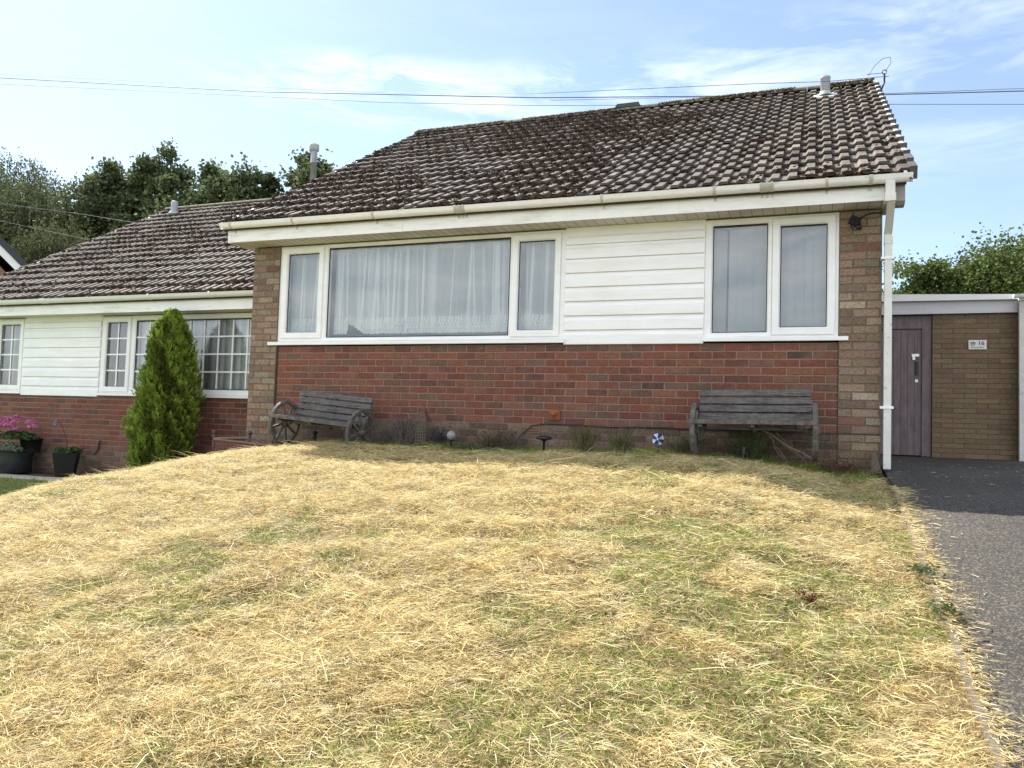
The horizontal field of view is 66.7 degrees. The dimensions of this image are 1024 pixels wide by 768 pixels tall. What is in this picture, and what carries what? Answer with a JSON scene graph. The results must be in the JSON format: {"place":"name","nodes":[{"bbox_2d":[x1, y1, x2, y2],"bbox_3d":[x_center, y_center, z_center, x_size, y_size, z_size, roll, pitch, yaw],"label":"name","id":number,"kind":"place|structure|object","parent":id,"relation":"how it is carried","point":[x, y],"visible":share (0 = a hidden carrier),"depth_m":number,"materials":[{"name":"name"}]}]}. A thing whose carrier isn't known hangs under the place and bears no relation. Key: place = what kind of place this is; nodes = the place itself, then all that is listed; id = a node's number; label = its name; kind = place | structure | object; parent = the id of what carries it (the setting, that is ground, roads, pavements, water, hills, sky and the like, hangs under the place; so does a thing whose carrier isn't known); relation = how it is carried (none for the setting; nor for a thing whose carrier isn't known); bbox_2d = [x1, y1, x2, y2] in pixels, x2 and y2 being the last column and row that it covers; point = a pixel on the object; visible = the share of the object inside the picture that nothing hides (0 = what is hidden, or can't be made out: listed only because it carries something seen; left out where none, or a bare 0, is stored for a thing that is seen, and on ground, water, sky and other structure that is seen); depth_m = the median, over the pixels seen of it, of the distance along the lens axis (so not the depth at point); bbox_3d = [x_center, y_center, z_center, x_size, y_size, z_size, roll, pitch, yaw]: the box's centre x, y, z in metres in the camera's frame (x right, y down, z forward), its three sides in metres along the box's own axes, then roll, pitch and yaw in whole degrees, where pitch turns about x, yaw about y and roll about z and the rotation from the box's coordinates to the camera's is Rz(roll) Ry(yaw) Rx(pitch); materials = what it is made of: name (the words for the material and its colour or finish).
{"place":"outdoors","nodes":[
{"label":"outdoors","id":0,"kind":"place"},
{"bbox_2d":[0,477,52,495],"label":"green grass","id":1,"kind":"structure","parent":0,"point":[16,480],"depth_m":10.59,"materials":[{"name":"green plant"}]},
{"bbox_2d":[0,473,71,481],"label":"path","id":2,"kind":"structure","parent":0,"point":[30,477],"depth_m":10.91,"materials":[{"name":"grey concrete"}]},
{"bbox_2d":[0,438,1023,767],"bbox_3d":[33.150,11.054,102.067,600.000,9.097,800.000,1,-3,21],"label":"ground","id":3,"kind":"structure","parent":0,"point":[700,692],"depth_m":3.30,"materials":[{"name":"beige plant"}]},
{"bbox_2d":[0,236,27,275],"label":"house","id":4,"kind":"structure","parent":3,"relation":"on","point":[11,259],"depth_m":23.61,"materials":[{"name":"brick"}]},
{"bbox_2d":[3,221,87,239],"bbox_3d":[-16.075,-5.079,24.391,12.002,2.511,0.011,1,-3,21],"label":"overhead wire","id":5,"kind":"object","parent":4,"relation":"attached to","point":[45,230],"visible":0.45,"depth_m":23.62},
{"bbox_2d":[0,203,133,222],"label":"overhead wire","id":6,"kind":"object","parent":4,"relation":"attached to","point":[68,212],"visible":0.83,"depth_m":23.32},
{"bbox_2d":[0,147,77,241],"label":"tree","id":7,"kind":"object","parent":3,"relation":"on","point":[20,166],"visible":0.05,"depth_m":36.52,"materials":[{"name":"green plant"}]},
{"bbox_2d":[1,472,82,477],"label":"flower bed soil","id":8,"kind":"structure","parent":3,"relation":"on","point":[40,474],"depth_m":11.46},
{"bbox_2d":[0,449,33,472],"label":"plant pot","id":9,"kind":"object","parent":8,"relation":"on","point":[14,461],"visible":0.76,"depth_m":11.34,"materials":[{"name":"black plastic"}]},
{"bbox_2d":[0,440,22,451],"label":"trailing plant","id":10,"kind":"object","parent":9,"relation":"in","point":[15,447],"visible":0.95,"depth_m":11.34,"materials":[{"name":"green plant"}]},
{"bbox_2d":[20,438,43,452],"bbox_3d":[-7.147,0.910,11.556,0.320,0.210,0.315,1,-3,21],"label":"plant pot","id":11,"kind":"object","parent":9,"relation":"in","point":[32,446],"visible":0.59,"depth_m":11.45,"materials":[{"name":"black plastic"}]},
{"bbox_2d":[0,414,40,439],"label":"flowering plant","id":12,"kind":"object","parent":11,"relation":"in","point":[17,433],"visible":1,"depth_m":11.38,"materials":[{"name":"pink plant"}]},
{"bbox_2d":[52,453,80,476],"bbox_3d":[-6.389,1.151,11.140,0.310,0.335,0.310,3,-3,-19],"label":"plant pot","id":13,"kind":"object","parent":8,"relation":"on","point":[65,466],"visible":0.83,"depth_m":11.02,"materials":[{"name":"black plastic"}]},
{"bbox_2d":[50,420,83,455],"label":"potted plant","id":14,"kind":"object","parent":13,"relation":"in","point":[67,449],"visible":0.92,"depth_m":11.10,"materials":[{"name":"green plant"}]},
{"bbox_2d":[0,147,95,259],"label":"tree","id":15,"kind":"object","parent":3,"relation":"on","point":[11,215],"visible":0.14,"depth_m":33.81,"materials":[{"name":"green plant"}]},
{"bbox_2d":[2,214,95,264],"bbox_3d":[-17.660,-2.292,30.131,4.699,9.040,5.158,1,-3,21],"label":"tree","id":16,"kind":"object","parent":3,"relation":"on","point":[34,250],"visible":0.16,"depth_m":29.54,"materials":[{"name":"green plant"}]},
{"bbox_2d":[39,156,144,246],"bbox_3d":[-18.415,-3.881,34.855,5.047,12.645,5.061,1,-3,21],"label":"tree","id":17,"kind":"object","parent":3,"relation":"on","point":[97,191],"visible":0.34,"depth_m":33.88,"materials":[{"name":"green plant"}]},
{"bbox_2d":[103,137,200,232],"bbox_3d":[-15.602,-4.230,34.327,5.490,13.467,5.039,2,-3,-2],"label":"tree","id":18,"kind":"object","parent":3,"relation":"on","point":[144,173],"visible":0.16,"depth_m":33.82,"materials":[{"name":"green plant"}]},
{"bbox_2d":[0,143,318,476],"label":"bungalow","id":19,"kind":"object","parent":3,"relation":"on","point":[81,313],"visible":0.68,"depth_m":11.65,"materials":[{"name":"brick"}]},
{"bbox_2d":[3,325,20,383],"bbox_3d":[-8.067,-0.449,12.406,0.700,1.020,0.040,1,-3,21],"label":"curtain","id":20,"kind":"object","parent":19,"relation":"hanging from","point":[6,356],"visible":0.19,"depth_m":12.38,"materials":[{"name":"white fabric"}]},
{"bbox_2d":[0,319,25,390],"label":"window frame","id":21,"kind":"structure","parent":19,"relation":"in","point":[3,322],"depth_m":12.12,"materials":[{"name":"white plastic"}]},
{"bbox_2d":[99,316,132,392],"bbox_3d":[-5.777,-0.430,11.383,0.590,1.125,0.094,1,-3,21],"label":"window frame","id":22,"kind":"structure","parent":19,"relation":"in","point":[106,330],"depth_m":11.39,"materials":[{"name":"white plastic"}]},
{"bbox_2d":[129,313,251,395],"bbox_3d":[-4.389,-0.413,10.855,2.380,1.125,0.076,1,-3,21],"label":"window frame","id":23,"kind":"structure","parent":19,"relation":"in","point":[137,320],"depth_m":10.92,"materials":[{"name":"white plastic"}]},
{"bbox_2d":[142,319,250,389],"bbox_3d":[-4.348,-0.418,10.891,2.230,1.040,0.040,1,-3,21],"label":"curtain","id":24,"kind":"object","parent":19,"relation":"hanging from","point":[221,360],"visible":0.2,"depth_m":10.78,"materials":[{"name":"white fabric"}]},
{"bbox_2d":[121,307,206,468],"bbox_3d":[-4.592,0.241,10.305,1.074,2.569,1.010,1,-3,21],"label":"conifer","id":25,"kind":"object","parent":3,"relation":"on","point":[158,411],"visible":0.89,"depth_m":10.12,"materials":[{"name":"green plant"}]},
{"bbox_2d":[134,157,234,219],"bbox_3d":[-13.338,-3.603,32.979,5.444,12.223,5.749,3,-3,-15],"label":"tree","id":26,"kind":"object","parent":3,"relation":"on","point":[210,177],"visible":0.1,"depth_m":32.24,"materials":[{"name":"green plant"}]},
{"bbox_2d":[212,430,269,453],"bbox_3d":[-3.128,0.749,9.046,0.886,0.420,0.138,1,-3,24],"label":"garden edging","id":27,"kind":"object","parent":3,"relation":"on","point":[220,444],"visible":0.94,"depth_m":9.08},
{"bbox_2d":[207,152,286,202],"bbox_3d":[-10.690,-3.484,31.834,4.630,12.035,5.406,3,-3,-26],"label":"tree","id":28,"kind":"object","parent":3,"relation":"on","point":[243,184],"visible":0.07,"depth_m":31.33,"materials":[{"name":"green plant"}]},
{"bbox_2d":[270,146,337,192],"bbox_3d":[-8.449,-3.686,32.095,5.119,12.606,4.391,1,-3,21],"label":"tree","id":29,"kind":"object","parent":3,"relation":"on","point":[296,177],"visible":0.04,"depth_m":31.65,"materials":[{"name":"green plant"}]},
{"bbox_2d":[312,431,317,440],"bbox_3d":[-2.193,0.598,8.639,0.068,0.160,0.068,1,-3,21],"label":"solar light","id":30,"kind":"object","parent":3,"relation":"on","point":[314,437],"visible":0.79,"depth_m":8.62,"materials":[{"name":"black plastic"}]},
{"bbox_2d":[267,390,374,445],"bbox_3d":[-2.072,0.414,8.502,1.100,0.632,0.516,5,-1,23],"label":"cartwheel bench","id":31,"kind":"object","parent":3,"relation":"on","point":[357,429],"visible":0.88,"depth_m":8.58,"materials":[{"name":"grey wood"}]},
{"bbox_2d":[353,419,419,443],"bbox_3d":[-1.381,0.533,8.449,0.762,0.297,0.498,2,-3,-6],"label":"dead shrub","id":32,"kind":"object","parent":3,"relation":"on","point":[378,439],"visible":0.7,"depth_m":8.41,"materials":[{"name":"brown plant"}]},
{"bbox_2d":[385,414,421,445],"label":"dead shrub","id":33,"kind":"object","parent":3,"relation":"on","point":[403,437],"visible":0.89,"depth_m":8.28,"materials":[{"name":"brown plant"}]},
{"bbox_2d":[415,404,431,445],"bbox_3d":[-0.945,0.446,8.284,0.140,0.485,0.140,1,-3,21],"label":"garden lantern","id":34,"kind":"object","parent":3,"relation":"on","point":[423,415],"visible":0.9,"depth_m":8.23,"materials":[{"name":"metal"}]},
{"bbox_2d":[424,425,450,444],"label":"lavender","id":35,"kind":"object","parent":3,"relation":"on","point":[443,439],"visible":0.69,"depth_m":8.15,"materials":[{"name":"purple plant"}]},
{"bbox_2d":[447,431,455,447],"bbox_3d":[-0.627,0.583,8.013,0.100,0.205,0.098,1,-3,21],"label":"solar light","id":36,"kind":"object","parent":3,"relation":"on","point":[451,436],"visible":0.9,"depth_m":7.98,"materials":[{"name":"white plastic"}]},
{"bbox_2d":[428,441,492,450],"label":"weed","id":37,"kind":"object","parent":3,"relation":"on","point":[462,445],"visible":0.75,"depth_m":7.89,"materials":[{"name":"green plant"}]},
{"bbox_2d":[468,426,531,450],"bbox_3d":[-0.128,0.571,7.933,0.736,0.267,0.598,1,-3,21],"label":"dead shrub","id":38,"kind":"object","parent":3,"relation":"on","point":[494,445],"visible":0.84,"depth_m":7.92,"materials":[{"name":"brown plant"}]},
{"bbox_2d":[536,435,551,449],"bbox_3d":[0.314,0.591,7.648,0.160,0.171,0.158,1,-3,21],"label":"solar light","id":39,"kind":"object","parent":3,"relation":"on","point":[543,438],"visible":0.87,"depth_m":7.61,"materials":[{"name":"black plastic"}]},
{"bbox_2d":[219,75,917,474],"bbox_3d":[1.612,-1.500,12.101,7.365,5.822,9.159,1,-3,21],"label":"bungalow","id":40,"kind":"object","parent":3,"relation":"on","point":[627,207],"visible":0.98,"depth_m":8.03,"materials":[{"name":"brick"}]},
{"bbox_2d":[277,245,325,341],"bbox_3d":[-2.486,-1.068,9.237,0.640,1.140,0.094,1,-3,21],"label":"window frame","id":41,"kind":"structure","parent":40,"relation":"in","point":[284,335],"depth_m":9.24,"materials":[{"name":"white plastic"}]},
{"bbox_2d":[290,254,319,331],"bbox_3d":[-2.407,-1.097,9.320,0.530,1.010,0.052,1,-3,21],"label":"net curtain","id":42,"kind":"object","parent":40,"relation":"hanging from","point":[304,293],"visible":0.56,"depth_m":9.36,"materials":[{"name":"white fabric"}]},
{"bbox_2d":[322,233,514,340],"bbox_3d":[-1.081,-1.051,8.702,2.366,1.140,0.076,1,-3,21],"label":"window frame","id":43,"kind":"structure","parent":40,"relation":"in","point":[329,248],"depth_m":8.71,"materials":[{"name":"white plastic"}]},
{"bbox_2d":[333,239,509,334],"bbox_3d":[-1.030,-1.077,8.793,2.300,1.017,0.071,1,-3,21],"label":"net curtain","id":44,"kind":"object","parent":40,"relation":"hanging from","point":[456,287],"visible":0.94,"depth_m":8.77,"materials":[{"name":"white fabric"}]},
{"bbox_2d":[519,241,554,329],"bbox_3d":[0.268,-1.061,8.293,0.400,1.017,0.051,1,-3,21],"label":"net curtain","id":45,"kind":"object","parent":40,"relation":"hanging from","point":[537,285],"visible":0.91,"depth_m":8.30,"materials":[{"name":"white fabric"}]},
{"bbox_2d":[510,230,565,339],"bbox_3d":[0.283,-1.035,8.164,0.587,1.140,0.094,1,-3,21],"label":"window frame","id":46,"kind":"structure","parent":40,"relation":"in","point":[559,236],"depth_m":8.11,"materials":[{"name":"white plastic"}]},
{"bbox_2d":[514,423,793,444],"bbox_3d":[1.299,0.546,7.582,2.726,0.264,0.091,1,-3,21],"label":"cable","id":47,"kind":"object","parent":40,"relation":"attached to","point":[645,427],"visible":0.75,"depth_m":7.63,"materials":[{"name":"black rubber"}]},
{"bbox_2d":[712,225,766,331],"bbox_3d":[2.223,-0.995,7.516,0.560,1.085,0.042,1,-3,21],"label":"vertical blind","id":48,"kind":"object","parent":40,"relation":"attached to","point":[747,279],"visible":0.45,"depth_m":7.51,"materials":[{"name":"fabric"}]},
{"bbox_2d":[704,212,839,337],"bbox_3d":[2.432,-1.002,7.329,1.198,1.154,0.096,1,-3,21],"label":"window frame","id":49,"kind":"structure","parent":40,"relation":"in","point":[775,224],"depth_m":7.27,"materials":[{"name":"white plastic"}]},
{"bbox_2d":[780,225,826,326],"bbox_3d":[2.755,-0.988,7.309,0.480,1.085,0.040,1,-3,21],"label":"vertical blind","id":50,"kind":"object","parent":40,"relation":"attached to","point":[803,276],"visible":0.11,"depth_m":7.30,"materials":[{"name":"fabric"}]},
{"bbox_2d":[848,212,882,229],"bbox_3d":[3.169,-1.467,6.973,0.290,0.160,0.084,1,-3,18],"label":"security light","id":51,"kind":"object","parent":40,"relation":"attached to","point":[855,221],"visible":1,"depth_m":6.98,"materials":[{"name":"black plastic"}]},
{"bbox_2d":[867,57,890,88],"bbox_3d":[5.044,-4.252,10.690,0.304,0.456,0.025,1,-3,21],"label":"antenna","id":52,"kind":"object","parent":40,"relation":"attached to","point":[882,73],"visible":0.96,"depth_m":10.66,"materials":[{"name":"grey metal"}]},
{"bbox_2d":[15,75,888,93],"bbox_3d":[-9.921,-8.489,23.726,39.592,9.378,5.784,0,-4,34],"label":"overhead wire","id":53,"kind":"object","parent":52,"relation":"attached to","point":[553,92],"visible":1,"depth_m":12.79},
{"bbox_2d":[565,425,603,452],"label":"grass tuft","id":54,"kind":"object","parent":3,"relation":"on","point":[585,441],"visible":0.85,"depth_m":7.55,"materials":[{"name":"green plant"}]},
{"bbox_2d":[594,426,643,452],"bbox_3d":[1.027,0.541,7.480,0.509,0.278,0.322,1,-3,10],"label":"grass tuft","id":55,"kind":"object","parent":3,"relation":"on","point":[618,442],"visible":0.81,"depth_m":7.43,"materials":[{"name":"green plant"}]},
{"bbox_2d":[652,433,663,451],"bbox_3d":[1.355,0.575,7.220,0.120,0.245,0.056,1,-3,21],"label":"garden windmill","id":56,"kind":"object","parent":3,"relation":"on","point":[658,437],"visible":0.88,"depth_m":7.22,"materials":[{"name":"multicoloured plastic"}]},
{"bbox_2d":[662,433,720,455],"bbox_3d":[1.652,0.563,7.258,0.577,0.219,0.357,1,-3,21],"label":"weed","id":57,"kind":"object","parent":3,"relation":"on","point":[684,447],"visible":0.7,"depth_m":7.22,"materials":[{"name":"green plant"}]},
{"bbox_2d":[711,458,745,462],"bbox_3d":[1.868,0.660,6.733,0.315,0.036,0.027,0,-3,28],"label":"fallen stick","id":58,"kind":"object","parent":3,"relation":"on","point":[728,459],"visible":0.43,"depth_m":6.73,"materials":[{"name":"brown wood"}]},
{"bbox_2d":[716,427,777,462],"bbox_3d":[2.178,0.550,7.063,0.601,0.334,0.420,0,-4,34],"label":"weed","id":59,"kind":"object","parent":3,"relation":"on","point":[755,453],"visible":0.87,"depth_m":7.02,"materials":[{"name":"green plant"}]},
{"bbox_2d":[687,390,820,461],"bbox_3d":[2.140,0.354,6.887,1.100,0.632,0.516,0,-3,20],"label":"bench","id":60,"kind":"object","parent":3,"relation":"on","point":[698,421],"visible":0.99,"depth_m":6.98,"materials":[{"name":"grey wood"}]},
{"bbox_2d":[757,425,811,463],"bbox_3d":[2.395,0.532,6.874,0.556,0.360,0.159,0,-4,38],"label":"dead branch","id":61,"kind":"object","parent":3,"relation":"on","point":[781,442],"visible":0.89,"depth_m":6.87,"materials":[{"name":"brown wood"}]},
{"bbox_2d":[795,585,822,604],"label":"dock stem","id":62,"kind":"object","parent":3,"relation":"on","point":[811,597],"visible":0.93,"depth_m":3.68,"materials":[{"name":"brown plant"}]},
{"bbox_2d":[810,457,884,476],"bbox_3d":[2.921,0.726,6.772,0.644,0.174,0.443,1,-3,21],"label":"weed","id":63,"kind":"object","parent":3,"relation":"on","point":[839,468],"visible":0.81,"depth_m":6.74,"materials":[{"name":"green plant"}]},
{"bbox_2d":[871,452,881,472],"bbox_3d":[3.170,0.683,6.774,0.090,0.180,0.140,1,-3,21],"label":"stone","id":64,"kind":"object","parent":3,"relation":"on","point":[874,460],"visible":0.85,"depth_m":6.75,"materials":[{"name":"stone"}]},
{"bbox_2d":[906,562,950,577],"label":"weed","id":65,"kind":"object","parent":3,"relation":"on","point":[926,568],"visible":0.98,"depth_m":4.00,"materials":[{"name":"green plant"}]},
{"bbox_2d":[882,250,978,293],"bbox_3d":[7.901,-0.212,15.386,2.370,5.005,2.063,-1,-4,39],"label":"bush","id":66,"kind":"object","parent":3,"relation":"on","point":[930,273],"visible":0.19,"depth_m":15.18,"materials":[{"name":"green plant"}]},
{"bbox_2d":[881,294,1017,460],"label":"outbuilding","id":67,"kind":"structure","parent":3,"relation":"on","point":[953,395],"depth_m":11.46,"materials":[{"name":"brick"}]},
{"bbox_2d":[881,330,921,455],"bbox_3d":[5.777,0.119,11.793,0.770,1.893,0.062,1,-3,21],"label":"door","id":68,"kind":"structure","parent":67,"relation":"in","point":[906,344],"depth_m":11.72,"materials":[{"name":"paint"}]},
{"bbox_2d":[968,340,986,348],"bbox_3d":[6.807,-0.574,11.371,0.230,0.136,0.020,1,-3,21],"label":"house number sign","id":69,"kind":"object","parent":67,"relation":"attached to","point":[977,344],"visible":1,"depth_m":11.36,"materials":[{"name":"white plastic"}]},
{"bbox_2d":[924,599,977,621],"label":"weed","id":70,"kind":"object","parent":3,"relation":"on","point":[952,608],"visible":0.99,"depth_m":3.51,"materials":[{"name":"green plant"}]},
{"bbox_2d":[893,492,1009,767],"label":"kerb","id":71,"kind":"structure","parent":3,"relation":"on","point":[987,736],"depth_m":2.97,"materials":[{"name":"concrete"}]},
{"bbox_2d":[913,222,1023,293],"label":"bush","id":72,"kind":"object","parent":3,"relation":"on","point":[1000,270],"visible":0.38,"depth_m":14.70,"materials":[{"name":"green plant"}]},
{"bbox_2d":[1013,294,1023,460],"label":"garage","id":73,"kind":"structure","parent":3,"relation":"on","point":[1020,297],"depth_m":10.99,"materials":[{"name":"white paint"}]},
{"bbox_2d":[0,0,1023,293],"label":"sky","id":74,"kind":"structure","parent":0,"point":[969,159],"materials":[{"name":"blue"}]},
{"bbox_2d":[5,78,1023,97],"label":"overhead wire","id":75,"kind":"object","parent":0,"point":[498,96],"visible":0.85,"depth_m":21.93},
{"bbox_2d":[6,84,1023,105],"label":"overhead wire","id":76,"kind":"object","parent":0,"point":[537,105],"visible":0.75,"depth_m":21.41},
{"bbox_2d":[575,88,1023,99],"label":"overhead wire","id":77,"kind":"object","parent":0,"point":[884,93],"visible":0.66,"depth_m":18.39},
{"bbox_2d":[881,455,1023,767],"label":"driveway","id":78,"kind":"structure","parent":0,"point":[983,527],"depth_m":4.40,"materials":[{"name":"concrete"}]}
]}

